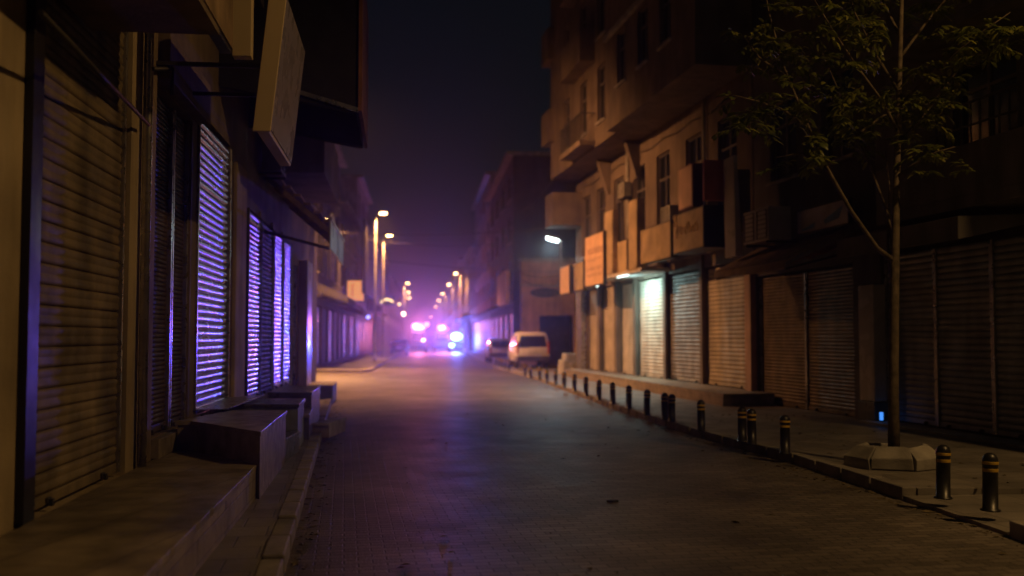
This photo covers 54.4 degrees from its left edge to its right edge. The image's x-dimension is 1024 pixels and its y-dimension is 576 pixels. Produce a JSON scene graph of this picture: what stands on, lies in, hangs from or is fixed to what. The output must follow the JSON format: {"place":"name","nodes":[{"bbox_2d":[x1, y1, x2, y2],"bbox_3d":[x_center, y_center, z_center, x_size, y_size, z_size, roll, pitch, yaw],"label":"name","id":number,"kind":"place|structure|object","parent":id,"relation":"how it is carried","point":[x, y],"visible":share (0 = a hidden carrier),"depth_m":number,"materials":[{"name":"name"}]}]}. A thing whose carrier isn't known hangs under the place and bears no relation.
{"place":"outdoors","nodes":[
{"label":"outdoors","id":0,"kind":"place"},
{"bbox_2d":[194,399,324,575],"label":"pavement","id":1,"kind":"structure","parent":0,"point":[238,550],"depth_m":7.79,"materials":[{"name":"concrete"}]},
{"bbox_2d":[0,452,256,575],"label":"stone platform","id":2,"kind":"structure","parent":1,"relation":"on","point":[176,513],"depth_m":6.63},
{"bbox_2d":[175,410,286,498],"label":"stone platform","id":3,"kind":"structure","parent":1,"relation":"on","point":[257,438],"depth_m":10.43,"materials":[{"name":"stone"}]},
{"bbox_2d":[225,398,305,447],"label":"stone platform","id":4,"kind":"structure","parent":1,"relation":"on","point":[294,407],"depth_m":13.61,"materials":[{"name":"paint"}]},
{"bbox_2d":[285,430,300,460],"bbox_3d":[-3.059,2.088,12.881,0.457,0.380,1.185,0,-3,-3],"label":"stone step","id":5,"kind":"object","parent":1,"relation":"on","point":[292,442],"visible":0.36,"depth_m":12.90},
{"bbox_2d":[268,386,319,422],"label":"stone platform","id":6,"kind":"structure","parent":1,"relation":"on","point":[311,394],"depth_m":16.94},
{"bbox_2d":[304,408,312,439],"bbox_3d":[-3.350,2.175,15.634,0.473,0.480,1.471,0,-3,-6],"label":"stone step","id":7,"kind":"object","parent":1,"relation":"on","point":[307,422],"visible":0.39,"depth_m":14.96,"materials":[{"name":"stone"}]},
{"bbox_2d":[307,382,336,402],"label":"stone platform","id":8,"kind":"structure","parent":1,"relation":"on","point":[328,390],"depth_m":24.90,"materials":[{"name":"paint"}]},
{"bbox_2d":[312,417,345,437],"bbox_3d":[-3.013,2.357,16.853,0.299,0.240,1.336,0,-3,10],"label":"stone step","id":9,"kind":"object","parent":1,"relation":"on","point":[329,428],"visible":0.99,"depth_m":16.38,"materials":[{"name":"stone"}]},
{"bbox_2d":[244,97,337,397],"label":"shop building","id":10,"kind":"structure","parent":0,"point":[312,173],"depth_m":19.34,"materials":[{"name":"grey paint"}]},
{"bbox_2d":[264,174,344,264],"bbox_3d":[-4.195,-1.344,20.477,1.260,1.494,4.368,0,-3,-7],"label":"slatted awning","id":11,"kind":"object","parent":10,"relation":"attached to","point":[313,218],"visible":0.94,"depth_m":18.62,"materials":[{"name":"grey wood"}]},
{"bbox_2d":[316,345,409,371],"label":"pavement","id":12,"kind":"structure","parent":0,"point":[362,362],"depth_m":61.96,"materials":[{"name":"concrete"}]},
{"bbox_2d":[372,211,386,360],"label":"street lamp","id":13,"kind":"object","parent":12,"relation":"on","point":[374,358],"visible":0.94,"depth_m":66.50,"materials":[{"name":"metal"}]},
{"bbox_2d":[381,234,392,356],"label":"street lamp","id":14,"kind":"object","parent":12,"relation":"on","point":[382,354],"visible":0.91,"depth_m":80.98,"materials":[{"name":"metal"}]},
{"bbox_2d":[339,0,550,315],"label":"sky","id":15,"kind":"structure","parent":0,"point":[455,86],"materials":[{"name":"black"}]},
{"bbox_2d":[558,353,575,373],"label":"stone block","id":16,"kind":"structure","parent":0,"point":[566,361],"depth_m":41.59,"materials":[{"name":"stone"}]},
{"bbox_2d":[284,343,1023,575],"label":"road","id":17,"kind":"structure","parent":0,"point":[530,499],"depth_m":9.99,"materials":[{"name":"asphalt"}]},
{"bbox_2d":[0,0,218,535],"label":"shop building","id":18,"kind":"structure","parent":17,"relation":"on","point":[77,178],"depth_m":7.71,"materials":[{"name":"beige paint"}]},
{"bbox_2d":[37,9,150,126],"bbox_3d":[-3.040,-1.546,7.493,0.036,0.208,3.846,1,-3,-11],"label":"awning rod","id":19,"kind":"object","parent":18,"relation":"attached to","point":[47,19],"visible":1,"depth_m":6.75,"materials":[{"name":"metal"}]},
{"bbox_2d":[204,0,232,53],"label":"sign board","id":20,"kind":"object","parent":18,"relation":"attached to","point":[221,11],"visible":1,"depth_m":8.34,"materials":[{"name":"metal"}]},
{"bbox_2d":[232,0,253,59],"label":"sign board","id":21,"kind":"object","parent":18,"relation":"attached to","point":[243,20],"visible":1,"depth_m":9.13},
{"bbox_2d":[150,0,263,460],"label":"shop building","id":22,"kind":"structure","parent":17,"relation":"on","point":[198,352],"depth_m":12.13,"materials":[{"name":"brown paint"}]},
{"bbox_2d":[151,66,173,94],"bbox_3d":[-3.463,-2.131,9.862,0.046,0.290,0.651,0,-3,-1],"label":"wall bracket","id":23,"kind":"object","parent":22,"relation":"attached to","point":[167,68],"depth_m":10.11,"materials":[{"name":"metal"}]},
{"bbox_2d":[156,0,304,165],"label":"sign board","id":24,"kind":"object","parent":22,"relation":"attached to","point":[277,94],"visible":0.94,"depth_m":10.02,"materials":[{"name":"metal"}]},
{"bbox_2d":[219,0,368,148],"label":"awning","id":25,"kind":"object","parent":22,"relation":"attached to","point":[333,98],"visible":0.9,"depth_m":13.85,"materials":[{"name":"black fabric"}]},
{"bbox_2d":[254,399,331,575],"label":"kerb","id":26,"kind":"structure","parent":17,"relation":"on","point":[275,554],"depth_m":8.58,"materials":[{"name":"concrete"}]},
{"bbox_2d":[290,203,317,385],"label":"shop building","id":27,"kind":"structure","parent":17,"relation":"on","point":[303,315],"depth_m":24.92,"materials":[{"name":"brown paint"}]},
{"bbox_2d":[316,144,360,367],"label":"shop house","id":28,"kind":"structure","parent":17,"relation":"on","point":[327,347],"depth_m":55.48,"materials":[{"name":"paint"}]},
{"bbox_2d":[324,212,334,281],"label":"sign board","id":29,"kind":"object","parent":28,"relation":"attached to","point":[330,266],"visible":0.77,"depth_m":52.02,"materials":[{"name":"metal"}]},
{"bbox_2d":[317,283,354,306],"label":"awning","id":30,"kind":"object","parent":28,"relation":"attached to","point":[332,293],"visible":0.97,"depth_m":50.12,"materials":[{"name":"beige fabric"}]},
{"bbox_2d":[338,200,373,361],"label":"shop house","id":31,"kind":"structure","parent":17,"relation":"on","point":[349,224],"depth_m":69.84,"materials":[{"name":"stone"}]},
{"bbox_2d":[343,280,364,300],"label":"projecting sign","id":32,"kind":"object","parent":31,"relation":"attached to","point":[354,290],"visible":0.88,"depth_m":65.96,"materials":[{"name":"metal"}]},
{"bbox_2d":[362,218,382,307],"bbox_3d":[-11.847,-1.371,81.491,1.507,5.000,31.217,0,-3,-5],"label":"sign board","id":33,"kind":"object","parent":31,"relation":"attached to","point":[368,248],"visible":0.78,"depth_m":72.01,"materials":[{"name":"metal"}]},
{"bbox_2d":[340,174,372,356],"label":"shop house","id":34,"kind":"structure","parent":17,"relation":"on","point":[355,192],"depth_m":83.77,"materials":[{"name":"paint"}]},
{"bbox_2d":[316,347,409,372],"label":"kerb","id":35,"kind":"structure","parent":17,"relation":"on","point":[364,370],"depth_m":48.02,"materials":[{"name":"concrete"}]},
{"bbox_2d":[367,258,388,353],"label":"shop house","id":36,"kind":"structure","parent":17,"relation":"on","point":[370,336],"depth_m":105.89,"materials":[{"name":"concrete"}]},
{"bbox_2d":[378,245,390,350],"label":"shop house","id":37,"kind":"structure","parent":17,"relation":"on","point":[380,322],"depth_m":129.57,"materials":[{"name":"paint"}]},
{"bbox_2d":[387,274,398,347],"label":"shop house","id":38,"kind":"structure","parent":17,"relation":"on","point":[391,325],"depth_m":172.90,"materials":[{"name":"concrete"}]},
{"bbox_2d":[394,280,404,339],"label":"shop house","id":39,"kind":"structure","parent":17,"relation":"on","point":[399,317],"depth_m":228.81,"materials":[{"name":"concrete"}]},
{"bbox_2d":[389,340,409,354],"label":"parked car","id":40,"kind":"object","parent":17,"relation":"on","point":[398,345],"visible":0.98,"depth_m":95.92,"materials":[{"name":"paint"}]},
{"bbox_2d":[408,323,427,351],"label":"police van","id":41,"kind":"object","parent":17,"relation":"on","point":[418,340],"visible":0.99,"depth_m":114.92,"materials":[{"name":"white paint"}]},
{"bbox_2d":[404,307,442,342],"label":"shop house","id":42,"kind":"structure","parent":17,"relation":"on","point":[422,317],"depth_m":329.87,"materials":[{"name":"concrete"}]},
{"bbox_2d":[432,325,449,351],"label":"police van","id":43,"kind":"object","parent":17,"relation":"on","point":[441,338],"visible":0.66,"depth_m":117.92,"materials":[{"name":"white paint"}]},
{"bbox_2d":[441,282,452,338],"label":"shop house","id":44,"kind":"structure","parent":17,"relation":"on","point":[447,302],"depth_m":218.32,"materials":[{"name":"concrete"}]},
{"bbox_2d":[447,333,463,351],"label":"police car","id":45,"kind":"object","parent":17,"relation":"on","point":[455,342],"visible":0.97,"depth_m":113.68,"materials":[{"name":"white paint"}]},
{"bbox_2d":[450,259,463,339],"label":"shop house","id":46,"kind":"structure","parent":17,"relation":"on","point":[455,279],"depth_m":161.00,"materials":[{"name":"concrete"}]},
{"bbox_2d":[460,246,474,351],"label":"shop house","id":47,"kind":"structure","parent":17,"relation":"on","point":[470,256],"depth_m":119.43,"materials":[{"name":"paint"}]},
{"bbox_2d":[455,172,496,354],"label":"shop house","id":48,"kind":"structure","parent":17,"relation":"on","point":[480,207],"depth_m":94.95,"materials":[{"name":"paint"}]},
{"bbox_2d":[471,151,575,360],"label":"shop house","id":49,"kind":"structure","parent":17,"relation":"on","point":[522,180],"depth_m":63.09,"materials":[{"name":"paint"}]},
{"bbox_2d":[497,271,518,307],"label":"sign board","id":50,"kind":"object","parent":49,"relation":"attached to","point":[503,287],"visible":0.97,"depth_m":59.10,"materials":[{"name":"metal"}]},
{"bbox_2d":[518,258,575,364],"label":"garage building","id":51,"kind":"structure","parent":17,"relation":"on","point":[553,318],"depth_m":56.39,"materials":[{"name":"paint"}]},
{"bbox_2d":[530,288,559,296],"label":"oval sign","id":52,"kind":"object","parent":51,"relation":"attached to","point":[544,292],"visible":0.99,"depth_m":56.27,"materials":[{"name":"plastic"}]},
{"bbox_2d":[539,316,569,363],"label":"door","id":53,"kind":"structure","parent":51,"relation":"in","point":[556,328],"depth_m":58.74,"materials":[{"name":"paint"}]},
{"bbox_2d":[541,0,754,388],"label":"apartment building","id":54,"kind":"structure","parent":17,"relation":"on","point":[638,87],"depth_m":30.07,"materials":[{"name":"paint"}]},
{"bbox_2d":[560,265,571,294],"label":"sign board","id":55,"kind":"object","parent":54,"relation":"attached to","point":[565,280],"visible":0.89,"depth_m":38.06,"materials":[{"name":"metal"}]},
{"bbox_2d":[571,261,586,292],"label":"sign board","id":56,"kind":"object","parent":54,"relation":"attached to","point":[578,276],"visible":0.66,"depth_m":36.99,"materials":[{"name":"metal"}]},
{"bbox_2d":[581,82,587,138],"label":"window","id":57,"kind":"structure","parent":54,"relation":"in","point":[584,88],"depth_m":35.93,"materials":[{"name":"black glass"}]},
{"bbox_2d":[581,196,589,259],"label":"window","id":58,"kind":"structure","parent":54,"relation":"in","point":[587,200],"depth_m":40.15,"materials":[{"name":"black glass"}]},
{"bbox_2d":[585,230,606,287],"bbox_3d":[3.351,-0.959,34.316,1.113,1.789,2.476,1,-3,-10],"label":"sign board","id":59,"kind":"object","parent":54,"relation":"attached to","point":[596,259],"visible":0.98,"depth_m":33.87,"materials":[{"name":"metal"}]},
{"bbox_2d":[595,64,605,125],"bbox_3d":[3.029,-6.507,33.276,0.240,1.970,1.175,1,-3,-10],"label":"window","id":60,"kind":"structure","parent":54,"relation":"in","point":[602,70],"depth_m":33.59,"materials":[{"name":"black glass"}]},
{"bbox_2d":[595,0,605,41],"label":"window","id":61,"kind":"structure","parent":54,"relation":"in","point":[602,2],"depth_m":33.68,"materials":[{"name":"black glass"}]},
{"bbox_2d":[599,188,604,231],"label":"window","id":62,"kind":"structure","parent":54,"relation":"in","point":[601,192],"depth_m":38.00,"materials":[{"name":"black glass"}]},
{"bbox_2d":[604,210,621,274],"bbox_3d":[3.661,-1.482,32.934,0.987,2.092,0.975,1,-3,-10],"label":"sign board","id":63,"kind":"object","parent":54,"relation":"attached to","point":[611,222],"visible":0.7,"depth_m":32.44,"materials":[{"name":"metal"}]},
{"bbox_2d":[616,177,623,239],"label":"window","id":64,"kind":"structure","parent":54,"relation":"in","point":[619,204],"depth_m":35.45,"materials":[{"name":"black glass"}]},
{"bbox_2d":[614,29,625,88],"bbox_3d":[3.325,-6.927,29.893,0.240,1.670,1.074,1,-3,-10],"label":"window","id":65,"kind":"structure","parent":54,"relation":"in","point":[622,36],"depth_m":30.11,"materials":[{"name":"black glass"}]},
{"bbox_2d":[618,239,627,272],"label":"sign board","id":66,"kind":"object","parent":54,"relation":"attached to","point":[622,255],"visible":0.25,"depth_m":31.75,"materials":[{"name":"metal"}]},
{"bbox_2d":[617,182,631,200],"bbox_3d":[3.840,-3.284,33.845,0.354,0.550,0.750,1,-3,-10],"label":"air conditioner","id":67,"kind":"object","parent":54,"relation":"attached to","point":[623,191],"visible":1,"depth_m":33.55,"materials":[{"name":"metal"}]},
{"bbox_2d":[596,268,669,286],"bbox_3d":[3.778,-0.320,31.963,0.880,0.300,5.279,1,-3,-10],"label":"canopy light","id":68,"kind":"object","parent":54,"relation":"attached to","point":[628,274],"visible":0.78,"depth_m":30.97,"materials":[{"name":"grey"}]},
{"bbox_2d":[628,198,644,270],"bbox_3d":[4.131,-1.591,30.191,1.007,2.123,0.883,1,-3,-10],"label":"sign board","id":69,"kind":"object","parent":54,"relation":"attached to","point":[636,216],"visible":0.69,"depth_m":29.77,"materials":[{"name":"metal"}]},
{"bbox_2d":[636,165,644,198],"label":"window","id":70,"kind":"structure","parent":54,"relation":"in","point":[640,183],"depth_m":33.03,"materials":[{"name":"black glass"}]},
{"bbox_2d":[635,6,648,70],"bbox_3d":[3.693,-7.032,27.796,0.240,1.670,1.074,1,-3,-10],"label":"window","id":71,"kind":"structure","parent":54,"relation":"in","point":[644,35],"depth_m":28.02,"materials":[{"name":"black glass"}]},
{"bbox_2d":[640,220,677,264],"bbox_3d":[4.502,-1.255,28.197,0.957,1.033,2.731,1,-3,-10],"label":"sign board","id":72,"kind":"object","parent":54,"relation":"attached to","point":[657,245],"visible":0.81,"depth_m":27.86,"materials":[{"name":"metal"}]},
{"bbox_2d":[656,0,671,51],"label":"window","id":73,"kind":"structure","parent":54,"relation":"in","point":[666,4],"depth_m":26.07,"materials":[{"name":"black glass"}]},
{"bbox_2d":[659,151,669,222],"bbox_3d":[4.749,-2.930,30.432,0.080,2.400,1.269,1,-3,-10],"label":"window","id":74,"kind":"structure","parent":54,"relation":"in","point":[664,160],"depth_m":30.69,"materials":[{"name":"black glass"}]},
{"bbox_2d":[661,205,677,222],"bbox_3d":[4.645,-2.117,29.181,0.354,0.550,0.750,1,-3,-10],"label":"air conditioner","id":75,"kind":"object","parent":54,"relation":"attached to","point":[668,212],"visible":0.68,"depth_m":28.86,"materials":[{"name":"metal"}]},
{"bbox_2d":[678,163,703,211],"bbox_3d":[4.939,-2.648,26.346,0.757,1.137,1.069,1,-3,-10],"label":"sign board","id":76,"kind":"object","parent":54,"relation":"attached to","point":[690,180],"visible":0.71,"depth_m":25.86,"materials":[{"name":"metal"}]},
{"bbox_2d":[688,134,701,163],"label":"window","id":77,"kind":"structure","parent":54,"relation":"in","point":[694,144],"depth_m":28.04,"materials":[{"name":"black glass"}]},
{"bbox_2d":[673,205,724,254],"bbox_3d":[4.943,-1.442,25.277,1.096,1.034,2.216,1,-3,-10],"label":"sign board","id":78,"kind":"object","parent":54,"relation":"attached to","point":[699,230],"visible":0.94,"depth_m":24.42,"materials":[{"name":"metal"}]},
{"bbox_2d":[703,160,723,200],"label":"sign board","id":79,"kind":"object","parent":54,"relation":"attached to","point":[713,180],"visible":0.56,"depth_m":22.99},
{"bbox_2d":[721,115,736,204],"bbox_3d":[5.624,-3.180,25.439,0.080,2.400,1.269,1,-3,-10],"label":"window","id":80,"kind":"structure","parent":54,"relation":"in","point":[728,143],"depth_m":25.69,"materials":[{"name":"black glass"}]},
{"bbox_2d":[290,406,1023,575],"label":"fallen leaves","id":81,"kind":"object","parent":17,"relation":"on","point":[295,563],"visible":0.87,"depth_m":10.66,"materials":[{"name":"brown plant"}]},
{"bbox_2d":[456,350,915,499],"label":"kerb","id":82,"kind":"structure","parent":17,"relation":"on","point":[881,484],"depth_m":13.57,"materials":[{"name":"concrete"}]},
{"bbox_2d":[625,385,632,408],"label":"bollard","id":83,"kind":"object","parent":82,"relation":"on","point":[628,396],"visible":0.99,"depth_m":21.41,"materials":[{"name":"black metal"}]},
{"bbox_2d":[642,389,650,414],"bbox_3d":[2.682,2.268,19.766,0.170,0.510,0.170,-1,-4,41],"label":"bollard","id":84,"kind":"object","parent":82,"relation":"on","point":[647,397],"visible":1,"depth_m":19.71,"materials":[{"name":"black metal"}]},
{"bbox_2d":[660,392,667,419],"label":"bollard","id":85,"kind":"object","parent":82,"relation":"on","point":[664,405],"visible":0.92,"depth_m":18.54,"materials":[{"name":"black metal"}]},
{"bbox_2d":[667,394,676,421],"bbox_3d":[2.919,2.188,18.175,0.170,0.510,0.170,-1,-2,23],"label":"bollard","id":86,"kind":"object","parent":82,"relation":"on","point":[671,406],"visible":1,"depth_m":18.12,"materials":[{"name":"black metal"}]},
{"bbox_2d":[696,400,705,430],"bbox_3d":[3.113,2.098,16.388,0.170,0.510,0.170,-2,-4,29],"label":"bollard","id":87,"kind":"object","parent":82,"relation":"on","point":[700,415],"visible":1,"depth_m":16.33,"materials":[{"name":"black metal"}]},
{"bbox_2d":[736,407,746,441],"bbox_3d":[3.409,2.016,14.747,0.170,0.510,0.170,3,-5,-30],"label":"bollard","id":88,"kind":"object","parent":82,"relation":"on","point":[742,423],"visible":0.94,"depth_m":14.69,"materials":[{"name":"black metal"}]},
{"bbox_2d":[746,409,756,444],"bbox_3d":[3.450,1.995,14.323,0.170,0.510,0.170,1,-4,-14],"label":"bollard","id":89,"kind":"object","parent":82,"relation":"on","point":[751,428],"visible":1,"depth_m":14.27,"materials":[{"name":"black metal"}]},
{"bbox_2d":[779,415,791,453],"bbox_3d":[3.617,1.938,13.187,0.170,0.510,0.170,1,-4,-3],"label":"bollard","id":90,"kind":"object","parent":82,"relation":"on","point":[784,420],"visible":1,"depth_m":13.13,"materials":[{"name":"black metal"}]},
{"bbox_2d":[744,0,887,420],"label":"shop building","id":91,"kind":"structure","parent":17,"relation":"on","point":[815,336],"depth_m":20.79,"materials":[{"name":"paint"}]},
{"bbox_2d":[723,155,741,257],"bbox_3d":[4.972,-1.817,22.417,0.180,2.247,0.600,1,-3,-10],"label":"sign board","id":92,"kind":"object","parent":91,"relation":"attached to","point":[733,245],"visible":1,"depth_m":22.23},
{"bbox_2d":[738,169,750,232],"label":"sign board","id":93,"kind":"object","parent":91,"relation":"attached to","point":[744,190],"visible":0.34,"depth_m":22.71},
{"bbox_2d":[743,206,797,247],"bbox_3d":[5.677,-1.289,21.316,1.014,0.750,1.300,1,-3,-10],"label":"air conditioner","id":94,"kind":"object","parent":91,"relation":"attached to","point":[765,227],"visible":0.98,"depth_m":20.73,"materials":[{"name":"metal"}]},
{"bbox_2d":[714,227,845,279],"bbox_3d":[5.561,-0.680,21.070,1.294,0.851,3.655,1,-3,-10],"label":"awning","id":95,"kind":"object","parent":91,"relation":"attached to","point":[765,260],"visible":0.9,"depth_m":20.57,"materials":[{"name":"fabric"}]},
{"bbox_2d":[766,96,797,186],"bbox_3d":[6.101,-3.305,22.252,0.240,1.870,1.480,1,-3,-10],"label":"window","id":96,"kind":"structure","parent":91,"relation":"in","point":[788,139],"depth_m":22.40,"materials":[{"name":"black glass"}]},
{"bbox_2d":[797,197,862,235],"bbox_3d":[6.265,-1.375,19.405,0.512,0.510,2.088,1,-3,-10],"label":"sign board","id":97,"kind":"object","parent":91,"relation":"attached to","point":[827,216],"visible":0.95,"depth_m":19.21,"materials":[{"name":"metal"}]},
{"bbox_2d":[816,68,854,168],"bbox_3d":[6.521,-3.425,19.855,0.240,1.870,1.480,1,-3,-10],"label":"window","id":98,"kind":"structure","parent":91,"relation":"in","point":[843,153],"depth_m":20.02,"materials":[{"name":"black glass"}]},
{"bbox_2d":[1009,520,1023,541],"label":"kerb","id":99,"kind":"structure","parent":17,"relation":"on","point":[1016,528],"depth_m":8.16,"materials":[{"name":"concrete"}]},
{"bbox_2d":[460,349,1023,494],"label":"pavement","id":100,"kind":"structure","parent":0,"point":[964,480],"depth_m":15.31,"materials":[{"name":"concrete"}]},
{"bbox_2d":[459,257,469,352],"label":"street lamp","id":101,"kind":"object","parent":100,"relation":"on","point":[467,351],"visible":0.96,"depth_m":103.96,"materials":[{"name":"metal"}]},
{"bbox_2d":[483,339,511,362],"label":"parked car","id":102,"kind":"object","parent":100,"relation":"on","point":[495,347],"visible":0.5,"depth_m":60.13,"materials":[{"name":"silver metal"}]},
{"bbox_2d":[506,332,549,367],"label":"parked minivan","id":103,"kind":"object","parent":100,"relation":"on","point":[529,346],"visible":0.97,"depth_m":49.91,"materials":[{"name":"white paint"}]},
{"bbox_2d":[565,369,774,405],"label":"stone platform","id":104,"kind":"structure","parent":100,"relation":"on","point":[718,395],"depth_m":25.43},
{"bbox_2d":[844,442,935,471],"bbox_3d":[4.580,2.005,11.870,1.154,0.303,1.030,0,-3,-8],"label":"tree planter","id":105,"kind":"object","parent":100,"relation":"on","point":[878,456],"visible":0.84,"depth_m":11.52,"materials":[{"name":"concrete"}]},
{"bbox_2d":[710,0,1023,446],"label":"street tree","id":106,"kind":"object","parent":105,"relation":"in","point":[819,157],"visible":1,"depth_m":11.88,"materials":[{"name":"green plant"}]},
{"bbox_2d":[836,0,1023,448],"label":"shop building","id":107,"kind":"structure","parent":0,"point":[961,320],"depth_m":15.53,"materials":[{"name":"stone"}]},
{"bbox_2d":[958,44,1017,145],"bbox_3d":[7.387,-2.886,15.336,0.080,1.400,1.523,1,-3,-10],"label":"window","id":108,"kind":"structure","parent":107,"relation":"in","point":[990,79],"depth_m":15.35,"materials":[{"name":"black glass"}]},
{"bbox_2d":[903,494,1023,535],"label":"pavement","id":109,"kind":"structure","parent":0,"point":[965,508],"depth_m":9.39,"materials":[{"name":"concrete"}]},
{"bbox_2d":[934,444,952,499],"bbox_3d":[4.121,1.754,9.512,0.170,0.510,0.170,4,-4,-43],"label":"bollard","id":110,"kind":"object","parent":109,"relation":"on","point":[943,471],"visible":1,"depth_m":9.46,"materials":[{"name":"black metal"}]},
{"bbox_2d":[980,453,1000,511],"bbox_3d":[4.247,1.720,8.838,0.170,0.510,0.170,3,-3,-28],"label":"bollard","id":111,"kind":"object","parent":109,"relation":"on","point":[990,465],"visible":1,"depth_m":8.79,"materials":[{"name":"black metal"}]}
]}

